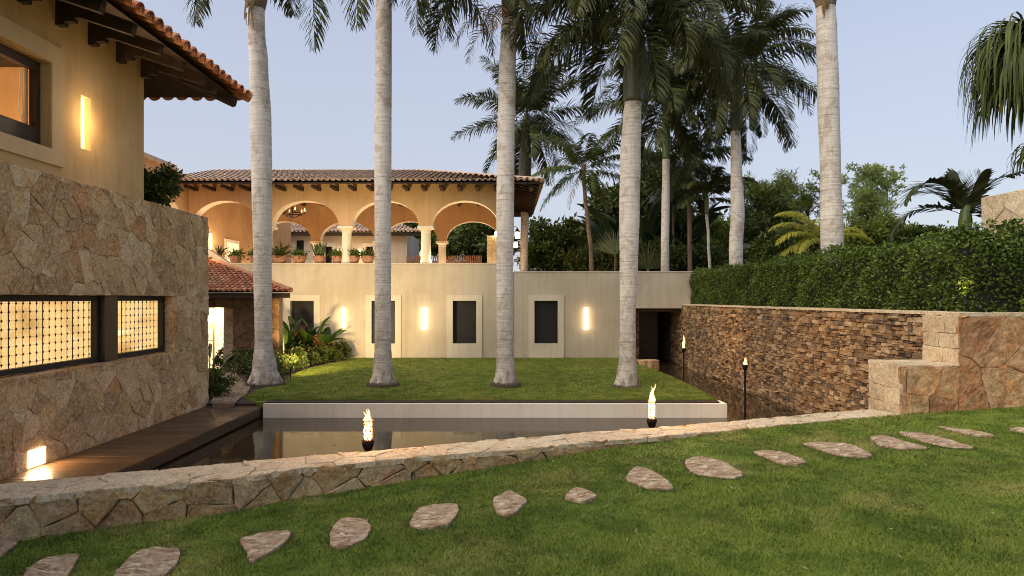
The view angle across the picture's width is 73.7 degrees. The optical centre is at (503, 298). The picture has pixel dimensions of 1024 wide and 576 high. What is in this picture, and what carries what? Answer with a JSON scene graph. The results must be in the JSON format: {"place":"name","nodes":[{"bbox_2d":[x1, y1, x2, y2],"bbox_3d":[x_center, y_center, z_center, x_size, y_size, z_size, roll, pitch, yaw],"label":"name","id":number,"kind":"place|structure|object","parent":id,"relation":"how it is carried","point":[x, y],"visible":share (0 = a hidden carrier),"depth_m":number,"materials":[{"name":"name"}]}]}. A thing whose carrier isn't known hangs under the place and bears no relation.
{"place":"outdoors","nodes":[
{"label":"outdoors","id":0,"kind":"place"},
{"bbox_2d":[207,359,346,405],"bbox_3d":[-9.650,2.575,20.105,8.700,0.650,10.950,0,0,0],"label":"planting bed","id":1,"kind":"object","parent":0,"point":[242,401],"visible":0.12,"depth_m":19.24,"materials":[{"name":"soil"}]},
{"bbox_2d":[208,362,239,398],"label":"shrub","id":2,"kind":"object","parent":1,"relation":"on","point":[218,382],"visible":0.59,"depth_m":15.58,"materials":[{"name":"green plant"}]},
{"bbox_2d":[210,372,249,407],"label":"gravel path","id":3,"kind":"structure","parent":1,"relation":"on","point":[224,405],"depth_m":15.31,"materials":[{"name":"grey gravel"}]},
{"bbox_2d":[208,343,252,382],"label":"arching plant","id":4,"kind":"object","parent":1,"relation":"on","point":[210,352],"visible":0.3,"depth_m":16.94,"materials":[{"name":"green plant"}]},
{"bbox_2d":[221,347,253,372],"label":"shrub","id":5,"kind":"object","parent":1,"relation":"on","point":[238,355],"visible":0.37,"depth_m":20.49,"materials":[{"name":"green plant"}]},
{"bbox_2d":[233,352,252,379],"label":"shrub","id":6,"kind":"object","parent":1,"relation":"on","point":[246,365],"visible":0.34,"depth_m":18.09,"materials":[{"name":"green plant"}]},
{"bbox_2d":[208,257,292,370],"bbox_3d":[-9.372,0.307,22.995,6.059,3.993,5.117,0,0,0],"label":"entrance porch","id":7,"kind":"object","parent":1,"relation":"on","point":[231,322],"visible":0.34,"depth_m":21.20,"materials":[{"name":"tile"}]},
{"bbox_2d":[179,0,331,388],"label":"royal palm","id":8,"kind":"object","parent":1,"relation":"on","point":[264,372],"visible":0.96,"depth_m":17.39,"materials":[{"name":"grey plant"}]},
{"bbox_2d":[274,351,298,373],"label":"shrub","id":9,"kind":"object","parent":1,"relation":"on","point":[284,359],"visible":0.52,"depth_m":20.22,"materials":[{"name":"green plant"}]},
{"bbox_2d":[282,346,309,368],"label":"shrub","id":10,"kind":"object","parent":1,"relation":"on","point":[302,358],"visible":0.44,"depth_m":21.43,"materials":[{"name":"green plant"}]},
{"bbox_2d":[283,328,321,351],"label":"heliconia plant","id":11,"kind":"object","parent":1,"relation":"on","point":[287,339],"visible":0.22,"depth_m":23.33,"materials":[{"name":"green plant"}]},
{"bbox_2d":[291,344,321,366],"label":"shrub","id":12,"kind":"object","parent":1,"relation":"on","point":[313,356],"visible":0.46,"depth_m":22.61,"materials":[{"name":"green plant"}]},
{"bbox_2d":[283,316,345,352],"bbox_3d":[-7.063,1.406,24.042,2.868,1.618,2.810,0,0,0],"label":"heliconia plant","id":13,"kind":"object","parent":1,"relation":"on","point":[293,325],"visible":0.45,"depth_m":23.73,"materials":[{"name":"green plant"}]},
{"bbox_2d":[288,316,345,358],"bbox_3d":[-6.651,1.420,24.061,1.939,1.613,2.266,0,0,0],"label":"heliconia plant","id":14,"kind":"object","parent":1,"relation":"on","point":[327,331],"visible":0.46,"depth_m":24.06,"materials":[{"name":"green plant"}]},
{"bbox_2d":[309,342,335,362],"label":"shrub","id":15,"kind":"object","parent":1,"relation":"on","point":[324,351],"visible":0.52,"depth_m":23.57,"materials":[{"name":"green plant"}]},
{"bbox_2d":[325,341,344,360],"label":"shrub","id":16,"kind":"object","parent":1,"relation":"on","point":[337,356],"visible":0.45,"depth_m":24.21,"materials":[{"name":"green plant"}]},
{"bbox_2d":[333,340,353,359],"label":"shrub","id":17,"kind":"object","parent":1,"relation":"on","point":[345,348],"visible":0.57,"depth_m":24.83,"materials":[{"name":"green plant"}]},
{"bbox_2d":[291,223,420,262],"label":"wing","id":18,"kind":"structure","parent":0,"point":[404,243],"depth_m":42.00,"materials":[{"name":"beige paint"}]},
{"bbox_2d":[297,241,372,262],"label":"window","id":19,"kind":"structure","parent":18,"relation":"in","point":[300,244],"depth_m":42.39,"materials":[{"name":"black glass"}]},
{"bbox_2d":[151,357,807,470],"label":"water","id":20,"kind":"structure","parent":0,"point":[260,438],"depth_m":13.20,"materials":[{"name":"brown liquid"}]},
{"bbox_2d":[0,406,262,483],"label":"wooden deck","id":21,"kind":"structure","parent":20,"relation":"on","point":[154,446],"depth_m":10.72,"materials":[{"name":"brown wood"}]},
{"bbox_2d":[362,410,373,451],"bbox_3d":[-1.594,1.943,8.000,0.151,1.314,0.147,0,0,0],"label":"pond torch","id":22,"kind":"object","parent":20,"relation":"in","point":[368,443],"visible":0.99,"depth_m":7.96,"materials":[{"name":"metal"}]},
{"bbox_2d":[637,359,658,370],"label":"channel boulder","id":23,"kind":"object","parent":20,"relation":"on","point":[652,363],"visible":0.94,"depth_m":23.76,"materials":[{"name":"beige stone"}]},
{"bbox_2d":[647,385,656,427],"bbox_3d":[2.045,1.887,9.450,0.143,1.427,0.139,0,0,0],"label":"pond torch","id":24,"kind":"object","parent":20,"relation":"in","point":[651,421],"visible":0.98,"depth_m":9.41,"materials":[{"name":"metal"}]},
{"bbox_2d":[243,357,718,416],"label":"back lawn","id":25,"kind":"structure","parent":0,"point":[259,403],"depth_m":18.30,"materials":[{"name":"green plant"}]},
{"bbox_2d":[338,0,497,387],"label":"royal palm","id":26,"kind":"object","parent":25,"relation":"on","point":[382,376],"visible":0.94,"depth_m":17.21,"materials":[{"name":"grey plant"}]},
{"bbox_2d":[265,400,719,402],"bbox_3d":[-0.250,2.557,14.785,9.740,0.686,0.330,0,0,0],"label":"soil strip","id":27,"kind":"object","parent":25,"relation":"on","point":[495,401],"visible":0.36,"depth_m":14.70,"materials":[{"name":"brown soil"}]},
{"bbox_2d":[263,400,726,417],"bbox_3d":[-0.190,2.592,14.750,9.860,0.715,0.500,0,0,0],"label":"basin edge","id":28,"kind":"object","parent":25,"relation":"on","point":[492,410],"visible":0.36,"depth_m":14.50,"materials":[{"name":"white concrete"}]},
{"bbox_2d":[387,0,634,387],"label":"royal palm","id":29,"kind":"object","parent":25,"relation":"on","point":[505,374],"visible":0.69,"depth_m":17.12,"materials":[{"name":"grey plant"}]},
{"bbox_2d":[499,0,776,387],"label":"royal palm","id":30,"kind":"object","parent":25,"relation":"on","point":[671,21],"visible":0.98,"depth_m":17.05,"materials":[{"name":"green plant"}]},
{"bbox_2d":[0,406,1023,575],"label":"front lawn","id":31,"kind":"structure","parent":0,"point":[672,510],"depth_m":5.76,"materials":[{"name":"green plant"}]},
{"bbox_2d":[0,539,20,557],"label":"stepping stone","id":32,"kind":"object","parent":31,"relation":"on","point":[6,545],"visible":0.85,"depth_m":5.63,"materials":[{"name":"stone"}]},
{"bbox_2d":[20,554,80,575],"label":"stepping stone","id":33,"kind":"object","parent":31,"relation":"on","point":[61,565],"visible":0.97,"depth_m":5.14,"materials":[{"name":"stone"}]},
{"bbox_2d":[0,0,252,479],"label":"stone house","id":34,"kind":"structure","parent":31,"relation":"on","point":[104,297],"depth_m":10.57,"materials":[{"name":"beige stone"}]},
{"bbox_2d":[0,43,39,143],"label":"upper window","id":35,"kind":"structure","parent":34,"relation":"in","point":[31,132],"depth_m":9.50,"materials":[{"name":"brown wood"}]},
{"bbox_2d":[0,295,98,376],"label":"strip window","id":36,"kind":"structure","parent":34,"relation":"in","point":[38,332],"depth_m":10.01,"materials":[{"name":"beige metal"}]},
{"bbox_2d":[118,296,164,357],"bbox_3d":[-6.665,0.484,12.390,0.150,1.071,1.740,0,0,0],"label":"strip window","id":37,"kind":"structure","parent":34,"relation":"in","point":[141,319],"depth_m":12.60,"materials":[{"name":"beige metal"}]},
{"bbox_2d":[144,161,185,206],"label":"ledge bush","id":38,"kind":"object","parent":34,"relation":"on","point":[156,191],"visible":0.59,"depth_m":13.05,"materials":[{"name":"green plant"}]},
{"bbox_2d":[112,546,183,575],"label":"stepping stone","id":39,"kind":"object","parent":31,"relation":"on","point":[157,561],"visible":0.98,"depth_m":5.12,"materials":[{"name":"stone"}]},
{"bbox_2d":[238,530,293,564],"bbox_3d":[-1.967,1.994,5.441,0.444,0.116,0.745,0,0,0],"label":"stepping stone","id":40,"kind":"object","parent":31,"relation":"on","point":[258,546],"visible":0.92,"depth_m":5.48,"materials":[{"name":"stone"}]},
{"bbox_2d":[328,517,371,550],"bbox_3d":[-1.285,1.966,5.697,0.385,0.120,0.816,0,0,0],"label":"stepping stone","id":41,"kind":"object","parent":31,"relation":"on","point":[353,530],"visible":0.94,"depth_m":5.63,"materials":[{"name":"stone"}]},
{"bbox_2d":[408,503,459,530],"bbox_3d":[-0.603,1.918,5.958,0.435,0.121,0.761,0,0,0],"label":"stepping stone","id":42,"kind":"object","parent":31,"relation":"on","point":[426,516],"visible":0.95,"depth_m":5.90,"materials":[{"name":"stone"}]},
{"bbox_2d":[0,409,901,541],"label":"garden wall","id":43,"kind":"structure","parent":31,"relation":"on","point":[29,509],"depth_m":6.72,"materials":[{"name":"stone"}]},
{"bbox_2d":[492,491,527,518],"bbox_3d":[0.052,1.869,6.168,0.335,0.115,0.808,0,0,0],"label":"stepping stone","id":44,"kind":"object","parent":31,"relation":"on","point":[507,504],"visible":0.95,"depth_m":6.08,"materials":[{"name":"stone"}]},
{"bbox_2d":[563,487,595,503],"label":"stepping stone","id":45,"kind":"object","parent":31,"relation":"on","point":[576,495],"visible":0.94,"depth_m":6.20,"materials":[{"name":"stone"}]},
{"bbox_2d":[625,466,674,490],"bbox_3d":[1.396,1.796,6.761,0.420,0.116,0.922,0,0,0],"label":"stepping stone","id":46,"kind":"object","parent":31,"relation":"on","point":[646,478],"visible":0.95,"depth_m":6.63,"materials":[{"name":"stone"}]},
{"bbox_2d":[682,456,745,479],"bbox_3d":[2.125,1.758,7.035,0.518,0.123,0.952,0,0,0],"label":"stepping stone","id":47,"kind":"object","parent":31,"relation":"on","point":[705,466],"visible":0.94,"depth_m":6.95,"materials":[{"name":"stone"}]},
{"bbox_2d":[753,450,805,466],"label":"stepping stone","id":48,"kind":"object","parent":31,"relation":"on","point":[781,458],"visible":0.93,"depth_m":7.26,"materials":[{"name":"stone"}]},
{"bbox_2d":[803,442,873,458],"bbox_3d":[3.744,1.711,7.631,0.588,0.103,0.800,0,0,0],"label":"stepping stone","id":49,"kind":"object","parent":31,"relation":"on","point":[841,449],"visible":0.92,"depth_m":7.63,"materials":[{"name":"stone"}]},
{"bbox_2d":[870,435,929,449],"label":"stepping stone","id":50,"kind":"object","parent":31,"relation":"on","point":[887,441],"visible":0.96,"depth_m":7.88,"materials":[{"name":"stone"}]},
{"bbox_2d":[898,431,974,448],"bbox_3d":[5.141,1.702,8.153,0.440,0.110,0.920,0,0,0],"label":"stepping stone","id":51,"kind":"object","parent":31,"relation":"on","point":[933,440],"visible":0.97,"depth_m":8.05,"materials":[{"name":"stone"}]},
{"bbox_2d":[938,426,994,437],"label":"stepping stone","id":52,"kind":"object","parent":31,"relation":"on","point":[969,432],"visible":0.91,"depth_m":8.51,"materials":[{"name":"stone"}]},
{"bbox_2d":[136,0,1023,271],"label":"sky","id":53,"kind":"structure","parent":0,"point":[899,60],"materials":[{"name":"blue"}]},
{"bbox_2d":[593,229,619,270],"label":"fan palm","id":54,"kind":"object","parent":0,"point":[613,245],"visible":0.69,"depth_m":31.50,"materials":[{"name":"green plant"}]},
{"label":"raised ground","id":55,"kind":"structure","parent":0,"visible":0},
{"bbox_2d":[449,54,598,270],"bbox_3d":[0.915,-6.065,32.938,7.185,11.730,7.971,0,0,0],"label":"royal palm","id":56,"kind":"object","parent":55,"relation":"on","point":[535,124],"visible":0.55,"depth_m":32.67,"materials":[{"name":"green plant"}]},
{"bbox_2d":[612,147,699,243],"bbox_3d":[8.156,-4.415,37.975,5.104,8.435,6.862,0,0,0],"label":"broadleaf tree","id":57,"kind":"object","parent":55,"relation":"on","point":[646,180],"visible":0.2,"depth_m":36.46,"materials":[{"name":"green plant"}]},
{"bbox_2d":[558,236,755,270],"bbox_3d":[7.492,-1.624,33.045,9.657,2.909,4.379,0,0,0],"label":"understory shrub","id":58,"kind":"object","parent":55,"relation":"on","point":[603,261],"visible":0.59,"depth_m":31.97,"materials":[{"name":"green plant"}]},
{"bbox_2d":[638,239,675,270],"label":"fan palm","id":59,"kind":"object","parent":55,"relation":"on","point":[648,264],"visible":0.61,"depth_m":29.98,"materials":[{"name":"green plant"}]},
{"bbox_2d":[618,232,700,245],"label":"banana plant","id":60,"kind":"object","parent":55,"relation":"on","point":[649,236],"visible":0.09,"depth_m":32.65,"materials":[{"name":"green plant"}]},
{"bbox_2d":[573,30,750,270],"bbox_3d":[6.691,-5.471,29.352,7.562,10.543,7.355,0,0,0],"label":"royal palm","id":61,"kind":"object","parent":55,"relation":"on","point":[664,132],"visible":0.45,"depth_m":28.61,"materials":[{"name":"green plant"}]},
{"bbox_2d":[644,165,704,246],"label":"palm tree","id":62,"kind":"object","parent":55,"relation":"on","point":[675,206],"visible":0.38,"depth_m":32.98,"materials":[{"name":"green plant"}]},
{"bbox_2d":[517,208,844,270],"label":"woodland","id":63,"kind":"object","parent":55,"relation":"on","point":[719,216],"visible":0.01,"depth_m":58.47,"materials":[{"name":"green plant"}]},
{"bbox_2d":[640,120,751,270],"bbox_3d":[8.370,-4.090,30.792,5.366,7.780,5.548,0,0,0],"label":"slender palm","id":64,"kind":"object","parent":55,"relation":"on","point":[701,164],"visible":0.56,"depth_m":30.61,"materials":[{"name":"green plant"}]},
{"bbox_2d":[649,176,751,248],"bbox_3d":[9.847,-3.331,35.862,8.196,6.067,6.038,0,0,-41],"label":"banana plant","id":65,"kind":"object","parent":55,"relation":"on","point":[712,218],"visible":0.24,"depth_m":34.36,"materials":[{"name":"green plant"}]},
{"bbox_2d":[655,166,757,268],"bbox_3d":[8.850,-2.903,29.959,4.088,5.407,3.788,0,0,0],"label":"palm","id":66,"kind":"object","parent":55,"relation":"on","point":[717,184],"visible":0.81,"depth_m":29.70,"materials":[{"name":"green plant"}]},
{"bbox_2d":[692,218,748,251],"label":"bushy tree","id":67,"kind":"object","parent":55,"relation":"on","point":[717,225],"visible":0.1,"depth_m":39.10,"materials":[{"name":"green plant"}]},
{"bbox_2d":[641,0,816,265],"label":"royal palm","id":68,"kind":"object","parent":55,"relation":"on","point":[757,39],"visible":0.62,"depth_m":27.54,"materials":[{"name":"green plant"}]},
{"bbox_2d":[743,170,776,215],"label":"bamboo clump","id":69,"kind":"object","parent":55,"relation":"on","point":[756,187],"visible":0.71,"depth_m":37.77,"materials":[{"name":"green plant"}]},
{"bbox_2d":[721,179,812,254],"bbox_3d":[14.804,-3.313,38.024,4.334,7.242,4.637,0,0,-33],"label":"feathery tree","id":70,"kind":"object","parent":55,"relation":"on","point":[776,201],"visible":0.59,"depth_m":37.18,"materials":[{"name":"green plant"}]},
{"bbox_2d":[743,226,819,263],"bbox_3d":[10.073,-1.163,23.902,3.159,2.928,2.409,0,0,0],"label":"round shrub","id":71,"kind":"object","parent":55,"relation":"on","point":[763,247],"visible":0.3,"depth_m":23.51,"materials":[{"name":"green plant"}]},
{"bbox_2d":[771,167,801,198],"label":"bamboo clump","id":72,"kind":"object","parent":55,"relation":"on","point":[779,176],"visible":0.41,"depth_m":37.85,"materials":[{"name":"green plant"}]},
{"bbox_2d":[781,168,819,232],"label":"airy tree","id":73,"kind":"object","parent":55,"relation":"on","point":[806,201],"visible":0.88,"depth_m":33.92,"materials":[{"name":"green plant"}]},
{"bbox_2d":[658,304,981,413],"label":"stacked stone wall","id":74,"kind":"structure","parent":55,"relation":"on","point":[811,360],"depth_m":15.70,"materials":[{"name":"brown stone"}]},
{"bbox_2d":[767,210,874,258],"bbox_3d":[10.237,-1.300,21.951,3.230,3.200,2.385,0,0,0],"label":"yellow palm","id":75,"kind":"object","parent":55,"relation":"on","point":[800,246],"visible":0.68,"depth_m":21.85,"materials":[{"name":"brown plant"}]},
{"bbox_2d":[813,0,843,262],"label":"royal palm","id":76,"kind":"object","parent":55,"relation":"on","point":[831,201],"visible":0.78,"depth_m":16.00,"materials":[{"name":"grey plant"}]},
{"bbox_2d":[687,220,1023,315],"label":"clipped hedge","id":77,"kind":"object","parent":55,"relation":"on","point":[920,273],"visible":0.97,"depth_m":12.65,"materials":[{"name":"green plant"}]},
{"bbox_2d":[939,217,1023,250],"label":"hedge shoots","id":78,"kind":"object","parent":77,"relation":"on","point":[1010,226],"visible":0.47,"depth_m":10.65,"materials":[{"name":"green plant"}]},
{"bbox_2d":[841,162,902,227],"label":"airy tree","id":79,"kind":"object","parent":55,"relation":"on","point":[867,199],"visible":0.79,"depth_m":31.57,"materials":[{"name":"green plant"}]},
{"bbox_2d":[844,208,918,250],"bbox_3d":[15.235,-1.682,27.977,4.493,3.987,3.633,0,0,0],"label":"round shrub","id":80,"kind":"object","parent":55,"relation":"on","point":[874,229],"visible":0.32,"depth_m":27.13,"materials":[{"name":"green plant"}]},
{"bbox_2d":[866,164,907,238],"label":"airy tree","id":81,"kind":"object","parent":55,"relation":"on","point":[896,178],"visible":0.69,"depth_m":31.80,"materials":[{"name":"green plant"}]},
{"bbox_2d":[887,224,948,245],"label":"round shrub","id":82,"kind":"object","parent":55,"relation":"on","point":[908,233],"visible":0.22,"depth_m":23.93,"materials":[{"name":"green plant"}]},
{"bbox_2d":[868,312,1023,414],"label":"stepped garden wall","id":83,"kind":"structure","parent":55,"relation":"on","point":[970,361],"depth_m":9.99,"materials":[{"name":"beige stone"}]},
{"bbox_2d":[886,168,1023,242],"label":"bottle palm","id":84,"kind":"object","parent":55,"relation":"on","point":[966,200],"visible":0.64,"depth_m":15.50,"materials":[{"name":"green plant"}]},
{"bbox_2d":[941,189,1023,236],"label":"stone wall","id":85,"kind":"structure","parent":55,"relation":"on","point":[1003,206],"depth_m":13.41,"materials":[{"name":"beige stone"}]},
{"bbox_2d":[956,11,1023,179],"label":"ponytail palm","id":86,"kind":"object","parent":55,"relation":"on","point":[999,65],"visible":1,"depth_m":13.79,"materials":[{"name":"green plant"}]},
{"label":"terrace ground","id":87,"kind":"structure","parent":0,"visible":0},
{"bbox_2d":[144,152,697,359],"bbox_3d":[-2.200,-1.323,26.700,20.800,8.647,22.600,0,0,0],"label":"arcaded villa","id":88,"kind":"object","parent":87,"relation":"on","point":[553,317],"visible":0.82,"depth_m":25.63,"materials":[{"name":"beige paint"}]},
{"bbox_2d":[224,248,245,262],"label":"potted plant","id":89,"kind":"object","parent":88,"relation":"on","point":[234,256],"visible":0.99,"depth_m":25.74,"materials":[{"name":"green plant"}]},
{"bbox_2d":[272,242,293,262],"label":"potted plant","id":90,"kind":"object","parent":88,"relation":"on","point":[279,257],"visible":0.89,"depth_m":25.72,"materials":[{"name":"ceramic"}]},
{"bbox_2d":[287,247,309,262],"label":"potted plant","id":91,"kind":"object","parent":88,"relation":"on","point":[299,256],"visible":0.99,"depth_m":25.72,"materials":[{"name":"green plant"}]},
{"bbox_2d":[292,301,313,334],"bbox_3d":[-7.560,0.880,25.795,0.900,1.640,0.090,0,0,0],"label":"window","id":92,"kind":"structure","parent":88,"relation":"in","point":[300,309],"depth_m":25.80,"materials":[{"name":"black glass"}]},
{"bbox_2d":[310,241,326,262],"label":"potted plant","id":93,"kind":"object","parent":88,"relation":"on","point":[319,249],"visible":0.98,"depth_m":25.76,"materials":[{"name":"green plant"}]},
{"bbox_2d":[327,248,342,262],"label":"potted plant","id":94,"kind":"object","parent":88,"relation":"on","point":[336,255],"visible":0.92,"depth_m":25.73,"materials":[{"name":"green plant"}]},
{"bbox_2d":[355,246,374,262],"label":"potted plant","id":95,"kind":"object","parent":88,"relation":"on","point":[367,256],"visible":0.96,"depth_m":25.72,"materials":[{"name":"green plant"}]},
{"bbox_2d":[373,301,394,342],"bbox_3d":[-4.520,0.880,25.795,0.900,1.640,0.090,0,0,0],"label":"window","id":96,"kind":"structure","parent":88,"relation":"in","point":[392,302],"depth_m":25.80,"materials":[{"name":"black glass"}]},
{"bbox_2d":[453,301,475,342],"bbox_3d":[-1.480,0.880,25.795,0.900,1.640,0.090,0,0,0],"label":"window","id":97,"kind":"structure","parent":88,"relation":"in","point":[464,312],"depth_m":25.80,"materials":[{"name":"black glass"}]},
{"bbox_2d":[534,301,556,342],"bbox_3d":[1.580,0.880,25.825,0.900,1.640,0.090,0,0,0],"label":"window","id":98,"kind":"structure","parent":88,"relation":"in","point":[545,312],"depth_m":25.83,"materials":[{"name":"black glass"}]},
{"bbox_2d":[530,126,647,270],"bbox_3d":[3.585,-3.936,30.065,5.388,7.472,5.432,0,0,0],"label":"coconut palm","id":99,"kind":"object","parent":88,"relation":"on","point":[591,154],"visible":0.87,"depth_m":29.78,"materials":[{"name":"green plant"}]},
{"bbox_2d":[636,312,657,359],"bbox_3d":[5.825,1.550,28.050,0.950,2.100,0.100,0,0,0],"label":"passage door","id":100,"kind":"structure","parent":88,"relation":"in","point":[648,321],"depth_m":28.02,"materials":[{"name":"brown wood"}]},
{"bbox_2d":[406,256,481,262],"bbox_3d":[-3.154,-1.285,36.040,3.985,1.970,0.080,0,0,0],"label":"slat fence","id":101,"kind":"object","parent":87,"relation":"on","point":[465,259],"visible":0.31,"depth_m":36.00,"materials":[{"name":"brown wood"}]},
{"bbox_2d":[418,222,520,262],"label":"broadleaf tree","id":102,"kind":"object","parent":87,"relation":"on","point":[464,242],"visible":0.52,"depth_m":50.15,"materials":[{"name":"green plant"}]},
{"bbox_2d":[487,235,495,262],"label":"stone pillar","id":103,"kind":"structure","parent":87,"relation":"on","point":[491,249],"depth_m":34.00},
{"bbox_2d":[514,214,585,270],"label":"broadleaf tree","id":104,"kind":"object","parent":87,"relation":"on","point":[544,249],"visible":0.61,"depth_m":37.38,"materials":[{"name":"green plant"}]},
{"bbox_2d":[578,181,654,244],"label":"broadleaf tree","id":105,"kind":"object","parent":87,"relation":"on","point":[594,201],"visible":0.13,"depth_m":39.27,"materials":[{"name":"green plant"}]},
{"bbox_2d":[564,192,676,250],"bbox_3d":[5.988,-2.834,34.849,5.693,5.068,5.926,0,0,0],"label":"banana plant","id":106,"kind":"object","parent":87,"relation":"on","point":[582,241],"visible":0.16,"depth_m":34.01,"materials":[{"name":"green plant"}]},
{"bbox_2d":[565,164,730,269],"bbox_3d":[6.771,-3.515,33.509,7.738,6.452,6.546,0,0,0],"label":"banana plant","id":107,"kind":"object","parent":87,"relation":"on","point":[651,224],"visible":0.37,"depth_m":32.75,"materials":[{"name":"green plant"}]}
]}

